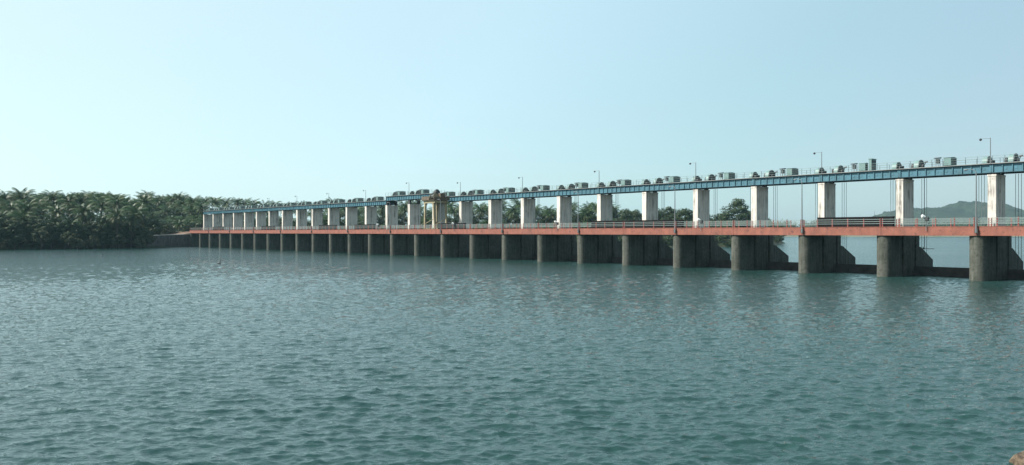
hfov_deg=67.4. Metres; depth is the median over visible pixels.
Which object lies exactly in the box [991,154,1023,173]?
hoist bridge span
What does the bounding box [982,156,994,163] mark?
gear hood
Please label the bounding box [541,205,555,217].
coconut palm
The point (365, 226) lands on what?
stop log
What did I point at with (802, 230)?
street lamp
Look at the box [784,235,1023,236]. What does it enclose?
bank ground
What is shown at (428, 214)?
coconut palm
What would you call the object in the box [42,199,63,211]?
coconut palm
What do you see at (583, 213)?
coconut palm
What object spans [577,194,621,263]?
dam pier
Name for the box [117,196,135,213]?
coconut palm
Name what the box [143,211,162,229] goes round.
coconut palm
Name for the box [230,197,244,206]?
coconut palm
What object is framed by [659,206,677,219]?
broadleaf tree
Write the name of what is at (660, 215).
broadleaf tree
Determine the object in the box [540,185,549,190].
drive housing
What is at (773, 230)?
road deck span
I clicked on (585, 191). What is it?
hoist bridge span
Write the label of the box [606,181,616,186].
gear hood
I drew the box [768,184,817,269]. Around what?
sluice gate
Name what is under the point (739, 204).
feathery tree
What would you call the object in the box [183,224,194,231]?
broadleaf tree
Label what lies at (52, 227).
broadleaf tree
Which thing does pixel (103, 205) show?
coconut palm
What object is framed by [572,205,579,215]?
coconut palm
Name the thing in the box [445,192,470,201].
hoist bridge span
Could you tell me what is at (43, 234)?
bush
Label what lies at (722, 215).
broadleaf tree
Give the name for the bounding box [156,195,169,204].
coconut palm
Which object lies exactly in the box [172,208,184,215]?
coconut palm
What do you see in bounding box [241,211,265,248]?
dam pier
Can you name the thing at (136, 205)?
coconut palm
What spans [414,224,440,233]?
road deck span
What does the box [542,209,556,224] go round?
coconut palm
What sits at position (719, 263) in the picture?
sluice gate
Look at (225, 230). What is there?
road deck span
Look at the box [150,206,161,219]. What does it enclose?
broadleaf tree
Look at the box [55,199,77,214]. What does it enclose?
coconut palm
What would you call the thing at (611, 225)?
railing
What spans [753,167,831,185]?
hoist bridge span
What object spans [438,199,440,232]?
street lamp
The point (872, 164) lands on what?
switch cabinet
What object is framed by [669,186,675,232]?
street lamp
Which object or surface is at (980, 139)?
street lamp
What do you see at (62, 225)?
broadleaf tree
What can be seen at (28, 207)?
coconut palm
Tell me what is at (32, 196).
coconut palm
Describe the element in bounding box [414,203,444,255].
dam pier
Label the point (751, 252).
dam pier
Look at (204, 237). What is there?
dam pier
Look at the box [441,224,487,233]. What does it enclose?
road deck span
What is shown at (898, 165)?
gear hood
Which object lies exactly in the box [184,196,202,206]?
coconut palm
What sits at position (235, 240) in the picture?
dam pier
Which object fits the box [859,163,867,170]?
drive housing
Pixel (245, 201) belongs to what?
coconut palm
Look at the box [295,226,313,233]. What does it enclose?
road deck span
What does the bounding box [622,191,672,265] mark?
dam pier
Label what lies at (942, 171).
hoist bridge span
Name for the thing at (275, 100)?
sky
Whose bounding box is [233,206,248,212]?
hoist bridge span
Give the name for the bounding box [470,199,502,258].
dam pier
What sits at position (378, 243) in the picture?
dam pier
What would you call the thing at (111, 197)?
coconut palm
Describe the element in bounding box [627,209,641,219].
broadleaf tree
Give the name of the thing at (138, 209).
coconut palm
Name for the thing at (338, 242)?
dam pier
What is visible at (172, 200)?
coconut palm
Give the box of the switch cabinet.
[869,158,876,170]
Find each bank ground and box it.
[0,222,784,249]
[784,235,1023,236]
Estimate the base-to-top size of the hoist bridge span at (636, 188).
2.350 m
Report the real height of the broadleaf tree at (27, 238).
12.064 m
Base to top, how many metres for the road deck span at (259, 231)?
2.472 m
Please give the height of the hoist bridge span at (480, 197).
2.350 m
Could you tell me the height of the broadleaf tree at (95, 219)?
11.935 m
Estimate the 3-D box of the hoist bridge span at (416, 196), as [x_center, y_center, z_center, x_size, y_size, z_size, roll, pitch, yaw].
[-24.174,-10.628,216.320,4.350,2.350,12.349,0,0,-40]
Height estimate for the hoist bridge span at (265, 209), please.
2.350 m
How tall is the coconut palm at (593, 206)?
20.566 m
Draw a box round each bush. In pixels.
[32,229,52,245]
[60,231,78,246]
[70,238,85,248]
[85,235,100,248]
[159,225,170,234]
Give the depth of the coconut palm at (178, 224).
371.50 m
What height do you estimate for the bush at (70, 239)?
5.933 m
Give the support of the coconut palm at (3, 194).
on the bank ground at (3, 246)
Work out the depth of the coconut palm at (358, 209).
408.68 m
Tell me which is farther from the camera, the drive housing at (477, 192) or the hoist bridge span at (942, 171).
the drive housing at (477, 192)
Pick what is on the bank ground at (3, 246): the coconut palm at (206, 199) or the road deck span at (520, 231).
the coconut palm at (206, 199)
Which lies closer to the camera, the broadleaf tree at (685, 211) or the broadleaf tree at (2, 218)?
the broadleaf tree at (2, 218)
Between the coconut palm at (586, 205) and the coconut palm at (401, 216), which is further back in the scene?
the coconut palm at (586, 205)
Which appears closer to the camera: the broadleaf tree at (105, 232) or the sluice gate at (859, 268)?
the sluice gate at (859, 268)
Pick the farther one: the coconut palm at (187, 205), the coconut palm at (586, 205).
the coconut palm at (586, 205)
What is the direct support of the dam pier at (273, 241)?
in the river water at (947, 251)
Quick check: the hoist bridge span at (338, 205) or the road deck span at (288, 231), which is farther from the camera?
the road deck span at (288, 231)
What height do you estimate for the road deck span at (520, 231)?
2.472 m
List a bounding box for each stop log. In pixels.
[261,226,274,229]
[319,225,336,229]
[354,224,375,228]
[438,223,465,228]
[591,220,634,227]
[633,220,683,227]
[817,216,894,226]
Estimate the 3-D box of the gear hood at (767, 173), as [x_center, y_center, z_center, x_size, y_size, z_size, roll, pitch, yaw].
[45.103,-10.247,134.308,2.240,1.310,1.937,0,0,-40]
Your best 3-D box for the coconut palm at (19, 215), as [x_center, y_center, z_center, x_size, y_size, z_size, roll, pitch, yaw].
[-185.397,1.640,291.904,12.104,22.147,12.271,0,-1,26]
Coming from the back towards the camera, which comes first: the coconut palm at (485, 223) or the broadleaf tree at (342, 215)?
the broadleaf tree at (342, 215)
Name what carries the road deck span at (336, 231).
on the dam pier at (357, 243)
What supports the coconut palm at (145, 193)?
on the bank ground at (3, 246)
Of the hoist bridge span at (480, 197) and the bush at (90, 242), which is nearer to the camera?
the hoist bridge span at (480, 197)
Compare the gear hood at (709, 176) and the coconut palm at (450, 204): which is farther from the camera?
the coconut palm at (450, 204)
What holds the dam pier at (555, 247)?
in the river water at (947, 251)
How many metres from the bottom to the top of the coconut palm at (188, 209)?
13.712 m
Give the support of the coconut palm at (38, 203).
on the bank ground at (3, 246)
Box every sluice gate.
[534,198,539,259]
[571,196,576,260]
[611,194,621,262]
[657,192,672,264]
[709,187,750,266]
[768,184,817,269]
[836,180,895,272]
[915,175,984,276]
[1007,174,1023,279]
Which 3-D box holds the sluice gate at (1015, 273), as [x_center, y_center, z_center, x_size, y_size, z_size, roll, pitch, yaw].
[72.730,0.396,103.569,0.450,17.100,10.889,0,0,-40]
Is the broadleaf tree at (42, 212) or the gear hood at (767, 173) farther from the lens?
the broadleaf tree at (42, 212)
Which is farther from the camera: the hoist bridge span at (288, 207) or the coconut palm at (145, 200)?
the coconut palm at (145, 200)
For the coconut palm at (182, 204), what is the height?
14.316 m
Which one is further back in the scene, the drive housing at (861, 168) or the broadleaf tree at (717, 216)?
the broadleaf tree at (717, 216)
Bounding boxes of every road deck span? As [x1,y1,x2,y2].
[190,228,210,232]
[199,227,212,232]
[208,228,229,232]
[219,227,242,232]
[230,227,254,232]
[241,227,260,232]
[253,227,275,232]
[266,226,283,232]
[280,226,295,232]
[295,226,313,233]
[312,226,344,233]
[329,226,353,233]
[348,226,367,233]
[368,225,406,233]
[390,225,429,233]
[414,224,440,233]
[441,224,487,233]
[470,224,519,233]
[502,223,555,233]
[538,223,590,233]
[578,222,623,234]
[623,221,692,234]
[675,220,751,234]
[733,219,804,234]
[802,218,896,234]
[881,217,989,235]
[975,217,1023,235]
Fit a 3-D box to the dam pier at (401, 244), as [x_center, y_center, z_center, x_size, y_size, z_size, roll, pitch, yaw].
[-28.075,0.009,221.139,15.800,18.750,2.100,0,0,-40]
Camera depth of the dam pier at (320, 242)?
256.22 m
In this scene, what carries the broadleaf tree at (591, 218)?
on the bank ground at (3, 246)
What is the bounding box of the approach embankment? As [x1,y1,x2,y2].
[172,231,189,245]
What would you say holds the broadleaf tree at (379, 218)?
on the bank ground at (3, 246)
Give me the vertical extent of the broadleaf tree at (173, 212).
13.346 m
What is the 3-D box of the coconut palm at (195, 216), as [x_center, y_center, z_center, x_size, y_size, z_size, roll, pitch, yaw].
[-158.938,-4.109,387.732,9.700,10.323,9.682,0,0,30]
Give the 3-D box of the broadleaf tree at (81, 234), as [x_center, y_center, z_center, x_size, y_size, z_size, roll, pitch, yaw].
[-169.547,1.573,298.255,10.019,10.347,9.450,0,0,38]
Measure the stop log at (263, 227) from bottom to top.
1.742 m
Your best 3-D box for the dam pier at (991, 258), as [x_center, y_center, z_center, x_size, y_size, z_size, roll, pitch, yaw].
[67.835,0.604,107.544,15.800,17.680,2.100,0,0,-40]
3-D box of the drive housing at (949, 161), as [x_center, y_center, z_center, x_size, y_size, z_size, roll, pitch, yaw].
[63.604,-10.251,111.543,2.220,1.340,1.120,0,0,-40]
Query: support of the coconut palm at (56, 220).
on the bank ground at (3, 246)
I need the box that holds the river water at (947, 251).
[671,237,1023,269]
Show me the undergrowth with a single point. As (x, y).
(669, 238)
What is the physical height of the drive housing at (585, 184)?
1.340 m
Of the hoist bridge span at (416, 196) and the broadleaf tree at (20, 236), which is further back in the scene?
the broadleaf tree at (20, 236)
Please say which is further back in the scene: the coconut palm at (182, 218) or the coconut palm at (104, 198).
the coconut palm at (182, 218)
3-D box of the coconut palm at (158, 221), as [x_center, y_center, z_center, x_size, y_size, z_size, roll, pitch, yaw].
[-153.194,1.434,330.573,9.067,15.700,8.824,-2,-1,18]
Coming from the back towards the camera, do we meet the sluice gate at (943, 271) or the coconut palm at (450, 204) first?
the coconut palm at (450, 204)
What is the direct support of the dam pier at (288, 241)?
in the river water at (947, 251)
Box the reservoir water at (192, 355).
[0,246,1023,464]
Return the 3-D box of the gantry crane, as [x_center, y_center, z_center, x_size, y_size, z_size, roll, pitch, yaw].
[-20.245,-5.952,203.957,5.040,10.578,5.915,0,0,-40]
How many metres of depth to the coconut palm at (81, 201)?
321.40 m
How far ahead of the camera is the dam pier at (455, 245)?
200.16 m
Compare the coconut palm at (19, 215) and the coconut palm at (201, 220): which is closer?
the coconut palm at (19, 215)
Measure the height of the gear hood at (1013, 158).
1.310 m
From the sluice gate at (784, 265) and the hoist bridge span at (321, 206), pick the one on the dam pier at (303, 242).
the hoist bridge span at (321, 206)
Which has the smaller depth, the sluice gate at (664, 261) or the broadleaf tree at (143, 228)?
the sluice gate at (664, 261)
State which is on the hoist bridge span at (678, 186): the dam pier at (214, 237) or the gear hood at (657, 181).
the gear hood at (657, 181)
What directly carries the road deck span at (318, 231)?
on the dam pier at (320, 242)
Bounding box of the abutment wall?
[107,234,189,247]
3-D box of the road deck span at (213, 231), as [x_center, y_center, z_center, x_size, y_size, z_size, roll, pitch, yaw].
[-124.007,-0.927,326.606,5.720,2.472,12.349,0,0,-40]
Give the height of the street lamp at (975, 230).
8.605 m
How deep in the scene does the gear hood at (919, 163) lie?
114.82 m
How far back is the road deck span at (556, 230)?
164.82 m
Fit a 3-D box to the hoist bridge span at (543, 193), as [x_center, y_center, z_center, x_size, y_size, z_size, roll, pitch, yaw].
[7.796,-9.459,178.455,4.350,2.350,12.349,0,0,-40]
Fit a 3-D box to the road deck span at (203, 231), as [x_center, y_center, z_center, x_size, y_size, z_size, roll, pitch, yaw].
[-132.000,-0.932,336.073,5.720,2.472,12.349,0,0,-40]
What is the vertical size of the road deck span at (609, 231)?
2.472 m
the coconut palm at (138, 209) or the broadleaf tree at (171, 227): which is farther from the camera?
the broadleaf tree at (171, 227)
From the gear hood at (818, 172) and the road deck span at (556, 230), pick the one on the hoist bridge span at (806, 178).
the gear hood at (818, 172)
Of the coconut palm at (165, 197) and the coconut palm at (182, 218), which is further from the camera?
the coconut palm at (165, 197)
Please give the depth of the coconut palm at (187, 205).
409.10 m
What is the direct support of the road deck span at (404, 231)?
on the dam pier at (401, 244)
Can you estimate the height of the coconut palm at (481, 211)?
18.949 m
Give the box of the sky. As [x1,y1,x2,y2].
[0,0,1023,225]
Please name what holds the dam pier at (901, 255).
in the river water at (947, 251)
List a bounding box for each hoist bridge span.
[203,209,220,213]
[212,208,228,213]
[222,207,241,212]
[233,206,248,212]
[244,206,264,211]
[256,205,277,211]
[268,204,287,210]
[282,203,305,209]
[296,202,320,209]
[311,201,337,208]
[328,200,355,207]
[345,198,374,206]
[364,197,395,205]
[385,191,418,200]
[408,189,444,199]
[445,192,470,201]
[460,190,499,200]
[489,188,532,199]
[522,185,568,197]
[558,182,609,195]
[598,179,654,193]
[643,176,705,191]
[694,172,764,188]
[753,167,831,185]
[820,162,908,182]
[899,156,1000,178]
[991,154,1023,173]
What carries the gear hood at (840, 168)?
on the hoist bridge span at (872, 175)
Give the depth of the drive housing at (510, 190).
186.80 m
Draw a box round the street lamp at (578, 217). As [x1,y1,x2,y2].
[574,191,578,232]
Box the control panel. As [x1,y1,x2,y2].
[852,163,857,171]
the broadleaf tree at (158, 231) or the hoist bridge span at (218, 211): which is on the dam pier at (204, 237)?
the hoist bridge span at (218, 211)
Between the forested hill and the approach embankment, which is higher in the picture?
the forested hill
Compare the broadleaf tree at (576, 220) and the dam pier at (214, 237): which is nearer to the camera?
the dam pier at (214, 237)
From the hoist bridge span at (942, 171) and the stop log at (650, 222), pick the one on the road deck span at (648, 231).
the stop log at (650, 222)
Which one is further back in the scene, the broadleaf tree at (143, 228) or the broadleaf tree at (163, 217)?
the broadleaf tree at (163, 217)
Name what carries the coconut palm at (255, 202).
on the bank ground at (3, 246)
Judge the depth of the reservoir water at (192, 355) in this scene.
38.24 m
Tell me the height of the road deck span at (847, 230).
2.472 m
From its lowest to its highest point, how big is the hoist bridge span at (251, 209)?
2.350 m
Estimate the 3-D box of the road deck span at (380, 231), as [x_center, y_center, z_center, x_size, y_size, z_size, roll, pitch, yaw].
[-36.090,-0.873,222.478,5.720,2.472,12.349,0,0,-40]
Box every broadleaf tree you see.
[0,213,12,244]
[0,218,28,249]
[13,215,38,242]
[25,206,47,232]
[26,218,54,248]
[44,221,60,248]
[47,209,75,220]
[52,220,77,248]
[64,223,89,241]
[77,211,98,224]
[77,221,104,239]
[93,224,115,244]
[103,212,123,235]
[124,213,148,233]
[135,225,153,247]
[147,221,162,234]
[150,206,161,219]
[157,206,171,225]
[163,223,176,234]
[164,205,179,223]
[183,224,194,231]
[339,212,345,225]
[377,216,384,224]
[398,215,407,225]
[473,214,486,226]
[503,211,520,228]
[535,212,552,224]
[572,213,584,227]
[576,207,596,227]
[612,206,619,218]
[617,208,632,219]
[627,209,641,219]
[658,208,666,219]
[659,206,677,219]
[675,208,692,227]
[710,213,723,224]
[716,213,735,224]
[776,225,786,241]
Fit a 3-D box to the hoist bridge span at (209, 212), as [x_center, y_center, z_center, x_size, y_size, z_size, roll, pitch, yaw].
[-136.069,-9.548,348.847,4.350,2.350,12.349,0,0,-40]
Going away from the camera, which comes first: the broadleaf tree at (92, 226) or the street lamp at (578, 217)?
the street lamp at (578, 217)
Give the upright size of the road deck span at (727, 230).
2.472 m
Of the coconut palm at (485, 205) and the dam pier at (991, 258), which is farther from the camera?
the coconut palm at (485, 205)
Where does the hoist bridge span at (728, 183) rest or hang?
on the dam pier at (751, 252)
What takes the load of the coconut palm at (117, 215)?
on the bank ground at (3, 246)
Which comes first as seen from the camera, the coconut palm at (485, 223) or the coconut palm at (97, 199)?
the coconut palm at (97, 199)
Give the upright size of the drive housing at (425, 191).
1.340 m
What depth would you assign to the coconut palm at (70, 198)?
318.10 m
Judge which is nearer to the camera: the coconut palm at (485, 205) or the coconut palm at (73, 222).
the coconut palm at (73, 222)
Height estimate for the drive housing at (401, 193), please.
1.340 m
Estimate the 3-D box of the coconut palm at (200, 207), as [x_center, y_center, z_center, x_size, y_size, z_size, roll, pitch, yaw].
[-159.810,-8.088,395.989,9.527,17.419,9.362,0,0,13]
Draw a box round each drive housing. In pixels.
[398,191,405,194]
[421,189,428,193]
[475,190,483,194]
[506,187,514,192]
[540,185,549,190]
[579,182,587,187]
[621,179,630,185]
[669,176,679,182]
[724,172,734,178]
[786,168,797,175]
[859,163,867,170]
[944,157,956,165]
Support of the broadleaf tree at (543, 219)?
on the bank ground at (3, 246)
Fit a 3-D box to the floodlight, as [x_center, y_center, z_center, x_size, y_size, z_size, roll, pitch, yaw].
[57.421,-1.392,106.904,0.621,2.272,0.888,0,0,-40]
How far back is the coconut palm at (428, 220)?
394.58 m
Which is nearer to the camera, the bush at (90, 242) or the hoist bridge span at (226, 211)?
the bush at (90, 242)
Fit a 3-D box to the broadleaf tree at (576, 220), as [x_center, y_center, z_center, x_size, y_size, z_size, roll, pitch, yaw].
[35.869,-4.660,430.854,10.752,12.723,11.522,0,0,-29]
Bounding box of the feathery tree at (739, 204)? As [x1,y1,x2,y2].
[720,198,749,226]
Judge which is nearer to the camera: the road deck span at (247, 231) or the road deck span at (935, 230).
the road deck span at (935, 230)
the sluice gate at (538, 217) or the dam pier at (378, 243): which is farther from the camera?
the dam pier at (378, 243)
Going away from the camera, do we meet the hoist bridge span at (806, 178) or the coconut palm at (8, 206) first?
the hoist bridge span at (806, 178)
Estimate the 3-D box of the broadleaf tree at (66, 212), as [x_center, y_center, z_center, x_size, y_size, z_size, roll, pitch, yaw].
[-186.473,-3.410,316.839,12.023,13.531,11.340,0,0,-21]
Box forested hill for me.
[872,201,1023,225]
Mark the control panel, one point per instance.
(854, 166)
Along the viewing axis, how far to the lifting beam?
117.30 m
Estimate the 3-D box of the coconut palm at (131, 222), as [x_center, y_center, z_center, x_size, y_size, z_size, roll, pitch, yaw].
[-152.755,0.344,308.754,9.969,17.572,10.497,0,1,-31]
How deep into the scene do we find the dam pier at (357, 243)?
237.42 m
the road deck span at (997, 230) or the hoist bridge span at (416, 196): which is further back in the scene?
the hoist bridge span at (416, 196)
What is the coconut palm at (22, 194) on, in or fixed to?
on the bank ground at (3, 246)
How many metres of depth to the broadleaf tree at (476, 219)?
437.83 m
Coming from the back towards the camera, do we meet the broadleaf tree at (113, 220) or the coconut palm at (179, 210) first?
the coconut palm at (179, 210)
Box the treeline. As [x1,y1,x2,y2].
[772,219,1023,227]
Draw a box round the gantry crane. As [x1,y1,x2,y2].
[422,190,449,228]
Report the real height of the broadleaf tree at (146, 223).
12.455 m
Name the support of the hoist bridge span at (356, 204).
on the dam pier at (357, 243)
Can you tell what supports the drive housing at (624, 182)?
on the hoist bridge span at (636, 188)
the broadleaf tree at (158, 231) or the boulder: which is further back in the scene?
the broadleaf tree at (158, 231)
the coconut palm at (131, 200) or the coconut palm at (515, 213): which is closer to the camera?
the coconut palm at (131, 200)
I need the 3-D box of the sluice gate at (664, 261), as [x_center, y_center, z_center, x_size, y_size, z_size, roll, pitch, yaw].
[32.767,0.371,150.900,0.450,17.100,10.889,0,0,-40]
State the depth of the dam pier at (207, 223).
352.17 m
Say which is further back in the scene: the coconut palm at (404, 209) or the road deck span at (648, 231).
the coconut palm at (404, 209)
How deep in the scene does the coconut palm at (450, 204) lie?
420.93 m
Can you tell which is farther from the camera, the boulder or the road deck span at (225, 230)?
the road deck span at (225, 230)
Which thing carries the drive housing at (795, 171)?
on the hoist bridge span at (806, 178)
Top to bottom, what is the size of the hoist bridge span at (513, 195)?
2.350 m
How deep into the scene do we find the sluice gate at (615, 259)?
163.60 m
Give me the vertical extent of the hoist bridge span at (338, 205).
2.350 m
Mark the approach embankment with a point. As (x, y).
(177, 232)
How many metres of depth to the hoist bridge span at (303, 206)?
271.98 m
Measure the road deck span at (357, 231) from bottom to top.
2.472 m
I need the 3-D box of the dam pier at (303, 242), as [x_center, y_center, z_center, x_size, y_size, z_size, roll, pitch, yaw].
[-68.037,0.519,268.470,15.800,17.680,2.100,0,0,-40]
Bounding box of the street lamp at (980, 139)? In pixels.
[979,138,990,162]
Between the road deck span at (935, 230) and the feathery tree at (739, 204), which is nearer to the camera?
the road deck span at (935, 230)
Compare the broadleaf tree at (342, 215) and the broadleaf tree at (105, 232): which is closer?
the broadleaf tree at (105, 232)
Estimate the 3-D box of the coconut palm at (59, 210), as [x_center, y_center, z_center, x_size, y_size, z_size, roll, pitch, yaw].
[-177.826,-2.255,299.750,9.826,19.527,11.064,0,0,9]
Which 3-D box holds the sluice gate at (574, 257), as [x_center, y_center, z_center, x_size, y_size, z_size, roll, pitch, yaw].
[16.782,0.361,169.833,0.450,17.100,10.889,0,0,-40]
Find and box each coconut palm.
[0,190,16,208]
[0,198,26,220]
[5,187,37,208]
[5,207,38,241]
[10,198,42,219]
[14,194,38,203]
[26,199,44,213]
[39,190,63,206]
[41,202,72,220]
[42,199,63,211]
[42,214,69,242]
[54,192,81,219]
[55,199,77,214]
[57,217,83,248]
[68,200,99,223]
[69,192,94,224]
[83,193,106,212]
[89,197,116,215]
[92,211,116,230]
[94,192,114,213]
[104,193,124,203]
[104,206,132,248]
[106,194,128,210]
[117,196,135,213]
[119,202,149,247]
[120,213,143,247]
[129,201,155,226]
[132,192,157,226]
[140,190,154,200]
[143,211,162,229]
[147,218,167,234]
[151,195,166,206]
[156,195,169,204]
[157,205,176,223]
[163,195,181,205]
[164,215,180,231]
[171,192,185,204]
[171,217,187,231]
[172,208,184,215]
[173,199,187,207]
[178,216,191,231]
[179,203,195,224]
[181,205,197,227]
[183,219,196,229]
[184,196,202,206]
[186,214,202,229]
[192,218,212,224]
[193,200,209,229]
[200,196,214,206]
[207,197,222,206]
[218,197,235,207]
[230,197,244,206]
[239,198,253,205]
[246,199,260,225]
[345,207,364,216]
[357,214,364,223]
[377,206,384,216]
[397,200,413,223]
[398,204,403,225]
[421,217,431,227]
[426,209,431,218]
[447,202,456,218]
[448,205,458,221]
[473,203,487,223]
[478,219,487,228]
[479,203,487,219]
[504,205,520,223]
[504,209,520,220]
[510,199,520,227]
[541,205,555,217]
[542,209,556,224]
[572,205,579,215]
[577,208,593,219]
[580,201,591,220]
[587,203,596,214]
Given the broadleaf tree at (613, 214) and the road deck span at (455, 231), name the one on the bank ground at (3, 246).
the broadleaf tree at (613, 214)
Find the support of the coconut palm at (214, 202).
on the bank ground at (3, 246)
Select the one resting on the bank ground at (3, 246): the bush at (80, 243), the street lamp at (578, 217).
the bush at (80, 243)
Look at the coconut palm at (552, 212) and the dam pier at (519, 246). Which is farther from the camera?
the coconut palm at (552, 212)
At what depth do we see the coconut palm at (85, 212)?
303.75 m
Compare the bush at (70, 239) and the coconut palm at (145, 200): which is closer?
the bush at (70, 239)
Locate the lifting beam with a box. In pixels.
[922,178,925,248]
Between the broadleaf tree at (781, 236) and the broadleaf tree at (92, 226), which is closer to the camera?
the broadleaf tree at (92, 226)
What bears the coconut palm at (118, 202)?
on the bank ground at (3, 246)
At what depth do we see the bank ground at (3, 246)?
304.43 m
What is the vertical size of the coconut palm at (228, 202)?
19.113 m
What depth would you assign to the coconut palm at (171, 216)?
383.89 m
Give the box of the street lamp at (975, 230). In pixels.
[964,169,977,232]
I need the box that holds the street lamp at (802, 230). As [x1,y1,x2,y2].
[793,179,803,232]
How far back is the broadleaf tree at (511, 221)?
433.47 m
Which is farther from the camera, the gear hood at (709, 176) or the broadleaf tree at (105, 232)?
the broadleaf tree at (105, 232)
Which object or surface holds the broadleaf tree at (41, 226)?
on the bank ground at (3, 246)
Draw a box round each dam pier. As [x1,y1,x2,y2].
[190,214,211,245]
[199,214,221,246]
[209,213,231,246]
[219,213,242,247]
[230,212,253,247]
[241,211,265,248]
[254,211,278,248]
[267,210,292,249]
[281,209,306,249]
[296,209,322,250]
[312,208,339,251]
[329,207,356,252]
[348,206,376,252]
[368,201,397,253]
[390,200,420,254]
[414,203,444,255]
[441,201,472,257]
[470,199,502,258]
[502,198,536,259]
[537,196,576,261]
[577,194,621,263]
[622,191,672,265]
[673,188,729,267]
[731,185,788,269]
[798,182,855,272]
[877,178,932,276]
[969,173,1022,280]
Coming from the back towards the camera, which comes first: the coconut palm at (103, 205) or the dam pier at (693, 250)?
the coconut palm at (103, 205)
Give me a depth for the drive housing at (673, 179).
148.80 m
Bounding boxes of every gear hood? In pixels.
[566,184,574,188]
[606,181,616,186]
[640,179,650,184]
[653,178,664,183]
[704,174,716,180]
[749,172,759,177]
[764,170,777,176]
[815,168,826,173]
[832,165,846,172]
[892,162,903,168]
[911,160,927,167]
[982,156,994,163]
[1004,153,1022,161]
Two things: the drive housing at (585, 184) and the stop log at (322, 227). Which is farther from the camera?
the stop log at (322, 227)
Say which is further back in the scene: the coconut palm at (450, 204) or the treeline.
the treeline
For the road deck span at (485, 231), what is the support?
on the dam pier at (519, 246)
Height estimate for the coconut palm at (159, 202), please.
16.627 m
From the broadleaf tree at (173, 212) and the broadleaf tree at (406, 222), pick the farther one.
the broadleaf tree at (406, 222)
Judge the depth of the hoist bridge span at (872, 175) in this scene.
120.62 m
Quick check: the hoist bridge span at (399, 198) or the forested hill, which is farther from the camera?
the forested hill
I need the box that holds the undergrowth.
[0,214,783,249]
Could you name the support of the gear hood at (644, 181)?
on the hoist bridge span at (636, 188)
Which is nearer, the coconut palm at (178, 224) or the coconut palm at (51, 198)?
the coconut palm at (51, 198)
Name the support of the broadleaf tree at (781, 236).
on the bank ground at (3, 246)
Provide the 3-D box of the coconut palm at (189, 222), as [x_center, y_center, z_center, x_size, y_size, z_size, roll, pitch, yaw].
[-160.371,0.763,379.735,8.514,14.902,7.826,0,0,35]
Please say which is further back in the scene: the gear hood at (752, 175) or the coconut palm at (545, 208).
the coconut palm at (545, 208)
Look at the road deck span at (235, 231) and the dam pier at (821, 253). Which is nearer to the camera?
the dam pier at (821, 253)
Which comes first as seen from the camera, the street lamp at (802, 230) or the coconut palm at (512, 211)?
the street lamp at (802, 230)
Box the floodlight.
[921,214,928,230]
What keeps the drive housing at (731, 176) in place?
on the hoist bridge span at (728, 183)
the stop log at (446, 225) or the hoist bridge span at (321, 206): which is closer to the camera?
the stop log at (446, 225)
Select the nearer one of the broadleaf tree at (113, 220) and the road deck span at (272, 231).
the road deck span at (272, 231)
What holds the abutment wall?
on the bank ground at (3, 246)
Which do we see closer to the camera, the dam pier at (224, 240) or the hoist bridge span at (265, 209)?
the hoist bridge span at (265, 209)
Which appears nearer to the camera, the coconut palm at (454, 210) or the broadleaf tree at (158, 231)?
the broadleaf tree at (158, 231)
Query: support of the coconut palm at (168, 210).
on the bank ground at (3, 246)
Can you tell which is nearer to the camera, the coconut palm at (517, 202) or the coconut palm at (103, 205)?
the coconut palm at (103, 205)
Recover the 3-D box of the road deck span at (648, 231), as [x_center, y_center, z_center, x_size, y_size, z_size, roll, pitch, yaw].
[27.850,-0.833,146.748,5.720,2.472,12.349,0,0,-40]
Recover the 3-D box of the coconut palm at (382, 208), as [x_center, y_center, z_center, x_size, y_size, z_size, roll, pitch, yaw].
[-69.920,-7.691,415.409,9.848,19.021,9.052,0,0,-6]
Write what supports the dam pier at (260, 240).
in the river water at (947, 251)
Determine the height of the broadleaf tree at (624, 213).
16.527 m
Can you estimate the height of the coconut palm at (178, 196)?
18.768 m
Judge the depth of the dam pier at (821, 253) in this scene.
124.89 m
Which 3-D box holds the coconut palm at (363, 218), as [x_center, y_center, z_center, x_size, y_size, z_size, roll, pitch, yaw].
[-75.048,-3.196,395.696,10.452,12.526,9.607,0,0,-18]
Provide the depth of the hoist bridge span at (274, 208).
292.01 m
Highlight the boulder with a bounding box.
[1009,451,1023,464]
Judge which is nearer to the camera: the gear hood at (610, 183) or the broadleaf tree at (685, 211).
the gear hood at (610, 183)
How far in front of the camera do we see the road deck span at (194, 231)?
344.31 m
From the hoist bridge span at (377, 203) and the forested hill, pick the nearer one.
the hoist bridge span at (377, 203)
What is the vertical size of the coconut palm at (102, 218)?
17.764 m
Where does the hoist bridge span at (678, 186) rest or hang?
on the dam pier at (642, 249)
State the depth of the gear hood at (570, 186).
171.58 m
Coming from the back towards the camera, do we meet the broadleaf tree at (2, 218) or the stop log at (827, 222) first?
the broadleaf tree at (2, 218)

